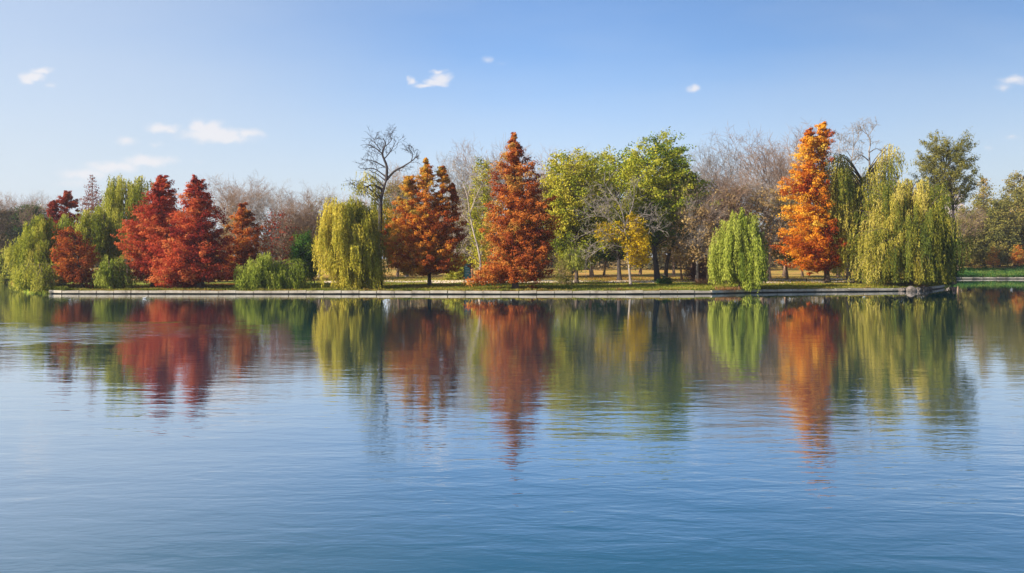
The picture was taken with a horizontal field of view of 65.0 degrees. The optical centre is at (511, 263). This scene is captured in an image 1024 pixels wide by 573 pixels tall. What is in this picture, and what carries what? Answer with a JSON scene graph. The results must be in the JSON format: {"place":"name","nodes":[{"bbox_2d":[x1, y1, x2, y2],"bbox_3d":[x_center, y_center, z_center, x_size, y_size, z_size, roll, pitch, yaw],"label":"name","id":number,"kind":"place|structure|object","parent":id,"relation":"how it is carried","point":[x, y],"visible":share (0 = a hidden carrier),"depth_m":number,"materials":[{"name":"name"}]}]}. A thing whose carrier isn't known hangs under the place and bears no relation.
{"place":"outdoors","nodes":[
{"label":"outdoors","id":0,"kind":"place"},
{"bbox_2d":[0,279,1023,572],"bbox_3d":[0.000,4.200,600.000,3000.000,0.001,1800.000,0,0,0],"label":"water","id":1,"kind":"structure","parent":0,"point":[880,431],"depth_m":19.93,"materials":[{"name":"liquid"}]},
{"bbox_2d":[906,286,916,291],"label":"rock","id":2,"kind":"object","parent":1,"relation":"in","point":[911,289],"visible":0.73,"depth_m":118.88,"materials":[{"name":"stone"}]},
{"bbox_2d":[920,286,928,290],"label":"rock","id":3,"kind":"object","parent":1,"relation":"in","point":[924,288],"visible":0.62,"depth_m":122.22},
{"bbox_2d":[0,0,1023,258],"label":"sky","id":4,"kind":"structure","parent":0,"point":[283,90],"materials":[{"name":"blue"}]},
{"bbox_2d":[4,260,1023,293],"bbox_3d":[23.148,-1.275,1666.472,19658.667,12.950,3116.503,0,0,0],"label":"ground","id":5,"kind":"structure","parent":0,"point":[777,271],"depth_m":184.30,"materials":[{"name":"plant"}]},
{"bbox_2d":[0,248,13,282],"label":"bush","id":6,"kind":"object","parent":5,"relation":"on","point":[5,271],"visible":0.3,"depth_m":170.90,"materials":[{"name":"green plant"}]},
{"bbox_2d":[0,190,13,255],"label":"woodland tree","id":7,"kind":"object","parent":5,"relation":"on","point":[8,210],"visible":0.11,"depth_m":199.48,"materials":[{"name":"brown plant"}]},
{"bbox_2d":[0,199,28,254],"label":"woodland tree","id":8,"kind":"object","parent":5,"relation":"on","point":[3,230],"visible":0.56,"depth_m":194.38,"materials":[{"name":"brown plant"}]},
{"bbox_2d":[0,192,48,248],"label":"woodland tree","id":9,"kind":"object","parent":5,"relation":"on","point":[20,208],"visible":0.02,"depth_m":205.49,"materials":[{"name":"brown plant"}]},
{"bbox_2d":[0,189,52,252],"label":"woodland tree","id":10,"kind":"object","parent":5,"relation":"on","point":[30,209],"visible":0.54,"depth_m":195.56,"materials":[{"name":"grey plant"}]},
{"bbox_2d":[1,214,65,292],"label":"weeping willow","id":11,"kind":"object","parent":5,"relation":"on","point":[32,264],"visible":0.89,"depth_m":115.57,"materials":[{"name":"green plant"}]},
{"bbox_2d":[24,192,62,218],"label":"woodland tree","id":12,"kind":"object","parent":5,"relation":"on","point":[43,202],"visible":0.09,"depth_m":211.58,"materials":[{"name":"grey plant"}]},
{"bbox_2d":[44,275,70,293],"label":"bush","id":13,"kind":"object","parent":5,"relation":"on","point":[58,284],"visible":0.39,"depth_m":111.99,"materials":[{"name":"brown plant"}]},
{"bbox_2d":[41,190,81,241],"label":"cypress tree","id":14,"kind":"object","parent":5,"relation":"on","point":[66,201],"visible":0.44,"depth_m":139.54,"materials":[{"name":"brown plant"}]},
{"bbox_2d":[55,213,74,277],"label":"weeping willow","id":15,"kind":"object","parent":5,"relation":"on","point":[62,223],"visible":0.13,"depth_m":120.80,"materials":[{"name":"green plant"}]},
{"bbox_2d":[50,226,100,287],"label":"maple tree","id":16,"kind":"object","parent":5,"relation":"on","point":[74,272],"visible":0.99,"depth_m":112.53,"materials":[{"name":"brown plant"}]},
{"bbox_2d":[77,175,102,279],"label":"larch tree","id":17,"kind":"object","parent":5,"relation":"on","point":[92,202],"visible":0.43,"depth_m":149.75,"materials":[{"name":"brown plant"}]},
{"bbox_2d":[69,205,126,263],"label":"weeping willow","id":18,"kind":"object","parent":5,"relation":"on","point":[102,238],"visible":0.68,"depth_m":120.84,"materials":[{"name":"green plant"}]},
{"bbox_2d":[90,254,139,288],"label":"willow shrub","id":19,"kind":"object","parent":5,"relation":"on","point":[108,276],"visible":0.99,"depth_m":112.71,"materials":[{"name":"green plant"}]},
{"bbox_2d":[94,174,153,282],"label":"weeping willow","id":20,"kind":"object","parent":5,"relation":"on","point":[116,206],"visible":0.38,"depth_m":131.78,"materials":[{"name":"green plant"}]},
{"bbox_2d":[110,174,186,286],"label":"cypress tree","id":21,"kind":"object","parent":5,"relation":"on","point":[160,207],"visible":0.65,"depth_m":115.56,"materials":[{"name":"brown plant"}]},
{"bbox_2d":[167,197,188,248],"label":"woodland tree","id":22,"kind":"object","parent":5,"relation":"on","point":[175,216],"visible":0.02,"depth_m":164.63,"materials":[{"name":"brown plant"}]},
{"bbox_2d":[146,174,237,288],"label":"cypress tree","id":23,"kind":"object","parent":5,"relation":"on","point":[195,261],"visible":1,"depth_m":112.32,"materials":[{"name":"brown plant"}]},
{"bbox_2d":[203,172,265,251],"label":"bare tree","id":24,"kind":"object","parent":5,"relation":"on","point":[232,201],"visible":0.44,"depth_m":147.84,"materials":[{"name":"brown plant"}]},
{"bbox_2d":[216,202,270,281],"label":"cypress tree","id":25,"kind":"object","parent":5,"relation":"on","point":[244,248],"visible":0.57,"depth_m":125.12,"materials":[{"name":"brown plant"}]},
{"bbox_2d":[208,169,278,242],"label":"bare tree","id":26,"kind":"object","parent":5,"relation":"on","point":[249,194],"visible":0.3,"depth_m":159.85,"materials":[{"name":"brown plant"}]},
{"bbox_2d":[218,202,268,262],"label":"woodland tree","id":27,"kind":"object","parent":5,"relation":"on","point":[229,223],"visible":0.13,"depth_m":145.40,"materials":[{"name":"brown plant"}]},
{"bbox_2d":[247,178,298,255],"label":"bare tree","id":28,"kind":"object","parent":5,"relation":"on","point":[262,200],"visible":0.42,"depth_m":152.02,"materials":[{"name":"brown plant"}]},
{"bbox_2d":[232,252,315,290],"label":"willow shrub","id":29,"kind":"object","parent":5,"relation":"on","point":[264,272],"visible":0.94,"depth_m":111.49,"materials":[{"name":"green plant"}]},
{"bbox_2d":[255,191,312,261],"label":"woodland tree","id":30,"kind":"object","parent":5,"relation":"on","point":[275,221],"visible":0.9,"depth_m":147.35,"materials":[{"name":"brown plant"}]},
{"bbox_2d":[267,214,319,264],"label":"woodland tree","id":31,"kind":"object","parent":5,"relation":"on","point":[302,229],"visible":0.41,"depth_m":151.28,"materials":[{"name":"brown plant"}]},
{"bbox_2d":[280,197,321,278],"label":"woodland tree","id":32,"kind":"object","parent":5,"relation":"on","point":[305,221],"visible":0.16,"depth_m":158.32,"materials":[{"name":"brown plant"}]},
{"bbox_2d":[287,228,320,283],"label":"tree","id":33,"kind":"object","parent":5,"relation":"on","point":[302,248],"visible":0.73,"depth_m":122.88,"materials":[{"name":"green plant"}]},
{"bbox_2d":[273,186,343,234],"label":"bare tree","id":34,"kind":"object","parent":5,"relation":"on","point":[312,213],"visible":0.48,"depth_m":155.89,"materials":[{"name":"brown plant"}]},
{"bbox_2d":[298,182,340,276],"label":"woodland tree","id":35,"kind":"object","parent":5,"relation":"on","point":[329,194],"visible":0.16,"depth_m":166.97,"materials":[{"name":"brown plant"}]},
{"bbox_2d":[325,185,374,212],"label":"woodland tree","id":36,"kind":"object","parent":5,"relation":"on","point":[362,202],"visible":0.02,"depth_m":182.43,"materials":[{"name":"brown plant"}]},
{"bbox_2d":[311,194,392,288],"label":"weeping willow","id":37,"kind":"object","parent":5,"relation":"on","point":[347,244],"visible":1,"depth_m":110.72,"materials":[{"name":"yellow plant"}]},
{"bbox_2d":[341,123,420,284],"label":"bare tree","id":38,"kind":"object","parent":5,"relation":"on","point":[359,187],"visible":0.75,"depth_m":120.95,"materials":[{"name":"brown plant"}]},
{"bbox_2d":[365,162,437,276],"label":"woodland tree","id":39,"kind":"object","parent":5,"relation":"on","point":[390,188],"visible":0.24,"depth_m":169.71,"materials":[{"name":"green plant"}]},
{"bbox_2d":[380,178,423,276],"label":"woodland tree","id":40,"kind":"object","parent":5,"relation":"on","point":[407,219],"visible":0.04,"depth_m":175.57,"materials":[{"name":"brown plant"}]},
{"bbox_2d":[377,157,476,284],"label":"cypress tree","id":41,"kind":"object","parent":5,"relation":"on","point":[429,244],"visible":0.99,"depth_m":117.55,"materials":[{"name":"brown plant"}]},
{"bbox_2d":[430,149,480,254],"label":"bare tree","id":42,"kind":"object","parent":5,"relation":"on","point":[458,191],"visible":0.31,"depth_m":150.56,"materials":[{"name":"grey plant"}]},
{"bbox_2d":[441,258,469,279],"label":"bush","id":43,"kind":"object","parent":5,"relation":"on","point":[459,275],"visible":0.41,"depth_m":145.01,"materials":[{"name":"green plant"}]},
{"bbox_2d":[68,274,852,290],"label":"fallen leaves","id":44,"kind":"object","parent":5,"relation":"on","point":[448,285],"visible":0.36,"depth_m":118.41,"materials":[{"name":"plant"}]},
{"bbox_2d":[441,210,484,278],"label":"woodland tree","id":45,"kind":"object","parent":5,"relation":"on","point":[467,242],"visible":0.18,"depth_m":158.12,"materials":[{"name":"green plant"}]},
{"bbox_2d":[464,264,470,278],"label":"notice board","id":46,"kind":"object","parent":5,"relation":"on","point":[467,270],"visible":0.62,"depth_m":132.97,"materials":[{"name":"blue paint"}]},
{"bbox_2d":[447,156,491,282],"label":"bare tree","id":47,"kind":"object","parent":5,"relation":"on","point":[469,211],"visible":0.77,"depth_m":130.94,"materials":[{"name":"grey plant"}]},
{"bbox_2d":[439,174,500,276],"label":"woodland tree","id":48,"kind":"object","parent":5,"relation":"on","point":[466,205],"visible":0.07,"depth_m":165.98,"materials":[{"name":"brown plant"}]},
{"bbox_2d":[7,274,942,290],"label":"grass","id":49,"kind":"structure","parent":5,"relation":"on","point":[628,287],"depth_m":116.43,"materials":[{"name":"green plant"}]},
{"bbox_2d":[463,156,493,269],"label":"poplar tree","id":50,"kind":"object","parent":5,"relation":"on","point":[478,217],"visible":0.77,"depth_m":137.64,"materials":[{"name":"green plant"}]},
{"bbox_2d":[441,135,532,260],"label":"woodland tree","id":51,"kind":"object","parent":5,"relation":"on","point":[498,176],"visible":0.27,"depth_m":162.20,"materials":[{"name":"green plant"}]},
{"bbox_2d":[463,132,563,288],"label":"cypress tree","id":52,"kind":"object","parent":5,"relation":"on","point":[521,254],"visible":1,"depth_m":110.31,"materials":[{"name":"brown plant"}]},
{"bbox_2d":[49,277,1023,293],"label":"kerb","id":53,"kind":"structure","parent":5,"relation":"on","point":[481,292],"depth_m":109.12,"materials":[{"name":"concrete"}]},
{"bbox_2d":[516,222,556,263],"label":"woodland tree","id":54,"kind":"object","parent":5,"relation":"on","point":[548,255],"visible":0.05,"depth_m":167.03,"materials":[{"name":"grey plant"}]},
{"bbox_2d":[504,171,577,274],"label":"woodland tree","id":55,"kind":"object","parent":5,"relation":"on","point":[553,232],"visible":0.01,"depth_m":184.25,"materials":[{"name":"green plant"}]},
{"bbox_2d":[521,144,566,265],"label":"bare tree","id":56,"kind":"object","parent":5,"relation":"on","point":[541,172],"visible":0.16,"depth_m":175.92,"materials":[{"name":"grey plant"}]},
{"bbox_2d":[93,213,1023,270],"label":"distant wood","id":57,"kind":"object","parent":5,"relation":"on","point":[661,264],"visible":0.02,"depth_m":251.70,"materials":[{"name":"brown plant"}]},
{"bbox_2d":[551,256,576,284],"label":"twiggy shrub","id":58,"kind":"object","parent":5,"relation":"on","point":[564,275],"visible":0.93,"depth_m":121.70,"materials":[{"name":"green plant"}]},
{"bbox_2d":[555,247,589,284],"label":"young willow","id":59,"kind":"object","parent":5,"relation":"on","point":[576,264],"visible":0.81,"depth_m":125.51,"materials":[{"name":"green plant"}]},
{"bbox_2d":[538,146,618,282],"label":"locust tree","id":60,"kind":"object","parent":5,"relation":"on","point":[569,179],"visible":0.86,"depth_m":129.88,"materials":[{"name":"green plant"}]},
{"bbox_2d":[552,147,629,276],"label":"woodland tree","id":61,"kind":"object","parent":5,"relation":"on","point":[591,274],"visible":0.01,"depth_m":171.47,"materials":[{"name":"green plant"}]},
{"bbox_2d":[580,239,626,274],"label":"woodland tree","id":62,"kind":"object","parent":5,"relation":"on","point":[610,256],"visible":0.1,"depth_m":182.25,"materials":[{"name":"green plant"}]},
{"bbox_2d":[589,141,644,279],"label":"locust tree","id":63,"kind":"object","parent":5,"relation":"on","point":[613,165],"visible":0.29,"depth_m":144.34,"materials":[{"name":"green plant"}]},
{"bbox_2d":[567,166,671,283],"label":"ash tree","id":64,"kind":"object","parent":5,"relation":"on","point":[632,253],"visible":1,"depth_m":124.80,"materials":[{"name":"yellow plant"}]},
{"bbox_2d":[624,204,666,273],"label":"woodland tree","id":65,"kind":"object","parent":5,"relation":"on","point":[640,270],"visible":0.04,"depth_m":199.51,"materials":[{"name":"brown plant"}]},
{"bbox_2d":[655,274,674,283],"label":"bush","id":66,"kind":"object","parent":5,"relation":"on","point":[663,280],"visible":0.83,"depth_m":127.56,"materials":[{"name":"green plant"}]},
{"bbox_2d":[611,126,722,280],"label":"locust tree","id":67,"kind":"object","parent":5,"relation":"on","point":[660,180],"visible":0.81,"depth_m":138.16,"materials":[{"name":"green plant"}]},
{"bbox_2d":[664,238,691,278],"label":"bare tree","id":68,"kind":"object","parent":5,"relation":"on","point":[667,264],"visible":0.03,"depth_m":146.77,"materials":[{"name":"brown plant"}]},
{"bbox_2d":[664,197,694,275],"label":"bare tree","id":69,"kind":"object","parent":5,"relation":"on","point":[673,272],"visible":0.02,"depth_m":185.07,"materials":[{"name":"brown plant"}]},
{"bbox_2d":[657,214,703,279],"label":"woodland tree","id":70,"kind":"object","parent":5,"relation":"on","point":[674,259],"visible":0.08,"depth_m":149.76,"materials":[{"name":"brown plant"}]},
{"bbox_2d":[664,189,727,281],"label":"woodland tree","id":71,"kind":"object","parent":5,"relation":"on","point":[697,258],"visible":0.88,"depth_m":135.64,"materials":[{"name":"brown plant"}]},
{"bbox_2d":[680,249,711,280],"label":"purple shrub","id":72,"kind":"object","parent":5,"relation":"on","point":[692,272],"visible":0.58,"depth_m":141.15,"materials":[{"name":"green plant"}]},
{"bbox_2d":[648,176,756,280],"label":"bare tree","id":73,"kind":"object","parent":5,"relation":"on","point":[717,214],"visible":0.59,"depth_m":136.51,"materials":[{"name":"brown plant"}]},
{"bbox_2d":[695,278,710,283],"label":"dry grass","id":74,"kind":"structure","parent":5,"relation":"on","point":[701,281],"depth_m":125.94,"materials":[{"name":"brown plant"}]},
{"bbox_2d":[686,149,742,254],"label":"bare tree","id":75,"kind":"object","parent":5,"relation":"on","point":[708,175],"visible":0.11,"depth_m":164.10,"materials":[{"name":"brown plant"}]},
{"bbox_2d":[678,161,767,277],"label":"woodland tree","id":76,"kind":"object","parent":5,"relation":"on","point":[725,195],"visible":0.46,"depth_m":137.81,"materials":[{"name":"brown plant"}]},
{"bbox_2d":[686,131,763,236],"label":"bare tree","id":77,"kind":"object","parent":5,"relation":"on","point":[712,168],"visible":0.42,"depth_m":159.51,"materials":[{"name":"brown plant"}]},
{"bbox_2d":[715,285,741,289],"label":"dry grass","id":78,"kind":"structure","parent":5,"relation":"on","point":[731,288],"depth_m":110.71,"materials":[{"name":"brown plant"}]},
{"bbox_2d":[706,207,769,292],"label":"weeping willow","id":79,"kind":"object","parent":5,"relation":"on","point":[738,254],"visible":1,"depth_m":112.71,"materials":[{"name":"green plant"}]},
{"bbox_2d":[706,163,773,249],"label":"woodland tree","id":80,"kind":"object","parent":5,"relation":"on","point":[749,185],"visible":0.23,"depth_m":145.43,"materials":[{"name":"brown plant"}]},
{"bbox_2d":[740,165,805,280],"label":"woodland tree","id":81,"kind":"object","parent":5,"relation":"on","point":[765,209],"visible":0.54,"depth_m":140.44,"materials":[{"name":"brown plant"}]},
{"bbox_2d":[706,119,865,276],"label":"bare tree","id":82,"kind":"object","parent":5,"relation":"on","point":[767,163],"visible":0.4,"depth_m":167.41,"materials":[{"name":"brown plant"}]},
{"bbox_2d":[759,177,812,278],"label":"woodland tree","id":83,"kind":"object","parent":5,"relation":"on","point":[786,269],"visible":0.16,"depth_m":151.43,"materials":[{"name":"brown plant"}]},
{"bbox_2d":[753,125,828,276],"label":"bare tree","id":84,"kind":"object","parent":5,"relation":"on","point":[787,172],"visible":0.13,"depth_m":177.89,"materials":[{"name":"brown plant"}]},
{"bbox_2d":[774,220,811,276],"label":"woodland tree","id":85,"kind":"object","parent":5,"relation":"on","point":[802,273],"visible":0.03,"depth_m":176.04,"materials":[{"name":"brown plant"}]},
{"bbox_2d":[770,121,849,282],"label":"cypress tree","id":86,"kind":"object","parent":5,"relation":"on","point":[821,256],"visible":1,"depth_m":130.65,"materials":[{"name":"brown plant"}]},
{"bbox_2d":[807,157,863,277],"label":"woodland tree","id":87,"kind":"object","parent":5,"relation":"on","point":[853,186],"visible":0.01,"depth_m":171.53,"materials":[{"name":"brown plant"}]},
{"bbox_2d":[827,211,863,279],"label":"weeping willow","id":88,"kind":"object","parent":5,"relation":"on","point":[840,269],"visible":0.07,"depth_m":148.90,"materials":[{"name":"green plant"}]},
{"bbox_2d":[833,117,867,279],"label":"bare tree","id":89,"kind":"object","parent":5,"relation":"on","point":[847,268],"visible":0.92,"depth_m":147.92,"materials":[{"name":"brown plant"}]},
{"bbox_2d":[810,143,911,282],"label":"weeping willow","id":90,"kind":"object","parent":5,"relation":"on","point":[843,195],"visible":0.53,"depth_m":133.27,"materials":[{"name":"green plant"}]},
{"bbox_2d":[843,116,891,278],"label":"bare tree","id":91,"kind":"object","parent":5,"relation":"on","point":[868,136],"visible":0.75,"depth_m":149.92,"materials":[{"name":"grey plant"}]},
{"bbox_2d":[836,176,972,285],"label":"weeping willow","id":92,"kind":"object","parent":5,"relation":"on","point":[908,237],"visible":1,"depth_m":122.28,"materials":[{"name":"green plant"}]},
{"bbox_2d":[908,127,979,283],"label":"willow tree","id":93,"kind":"object","parent":5,"relation":"on","point":[952,174],"visible":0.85,"depth_m":150.19,"materials":[{"name":"green plant"}]},
{"bbox_2d":[927,234,962,285],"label":"dark shrub","id":94,"kind":"object","parent":5,"relation":"on","point":[957,272],"depth_m":137.49,"materials":[{"name":"green plant"}]},
{"bbox_2d":[945,188,963,216],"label":"apartment tower","id":95,"kind":"structure","parent":5,"relation":"on","point":[957,204],"depth_m":614.50,"materials":[{"name":"white glass"}]},
{"bbox_2d":[948,197,970,253],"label":"woodland tree","id":96,"kind":"object","parent":5,"relation":"on","point":[961,230],"visible":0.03,"depth_m":192.53,"materials":[{"name":"green plant"}]},
{"bbox_2d":[949,208,991,269],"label":"woodland tree","id":97,"kind":"object","parent":5,"relation":"on","point":[968,226],"visible":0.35,"depth_m":218.85,"materials":[{"name":"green plant"}]},
{"bbox_2d":[956,205,986,266],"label":"woodland tree","id":98,"kind":"object","parent":5,"relation":"on","point":[972,261],"visible":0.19,"depth_m":233.96,"materials":[{"name":"brown plant"}]},
{"bbox_2d":[968,203,986,265],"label":"bare tree","id":99,"kind":"object","parent":5,"relation":"on","point":[979,216],"visible":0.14,"depth_m":237.48,"materials":[{"name":"brown plant"}]},
{"bbox_2d":[968,173,1006,264],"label":"woodland tree","id":100,"kind":"object","parent":5,"relation":"on","point":[981,202],"visible":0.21,"depth_m":243.17,"materials":[{"name":"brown plant"}]},
{"bbox_2d":[957,265,1023,276],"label":"ground cover","id":101,"kind":"object","parent":5,"relation":"on","point":[986,271],"visible":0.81,"depth_m":217.87,"materials":[{"name":"green plant"}]},
{"bbox_2d":[985,245,1001,264],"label":"tree","id":102,"kind":"object","parent":5,"relation":"on","point":[991,260],"visible":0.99,"depth_m":228.88,"materials":[{"name":"brown plant"}]},
{"bbox_2d":[975,197,1023,266],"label":"woodland tree","id":103,"kind":"object","parent":5,"relation":"on","point":[1000,240],"visible":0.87,"depth_m":231.13,"materials":[{"name":"green plant"}]},
{"bbox_2d":[996,170,1023,265],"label":"woodland tree","id":104,"kind":"object","parent":5,"relation":"on","point":[1016,193],"visible":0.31,"depth_m":244.46,"materials":[{"name":"green plant"}]},
{"bbox_2d":[1008,245,1023,265],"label":"tree","id":105,"kind":"object","parent":5,"relation":"on","point":[1016,257],"visible":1,"depth_m":227.62,"materials":[{"name":"brown plant"}]},
{"bbox_2d":[1010,182,1023,258],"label":"woodland tree","id":106,"kind":"object","parent":5,"relation":"on","point":[1020,220],"visible":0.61,"depth_m":239.91,"materials":[{"name":"green plant"}]},
{"bbox_2d":[326,278,871,283],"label":"path","id":107,"kind":"structure","parent":0,"point":[790,280],"depth_m":140.60,"materials":[{"name":"concrete"}]}
]}

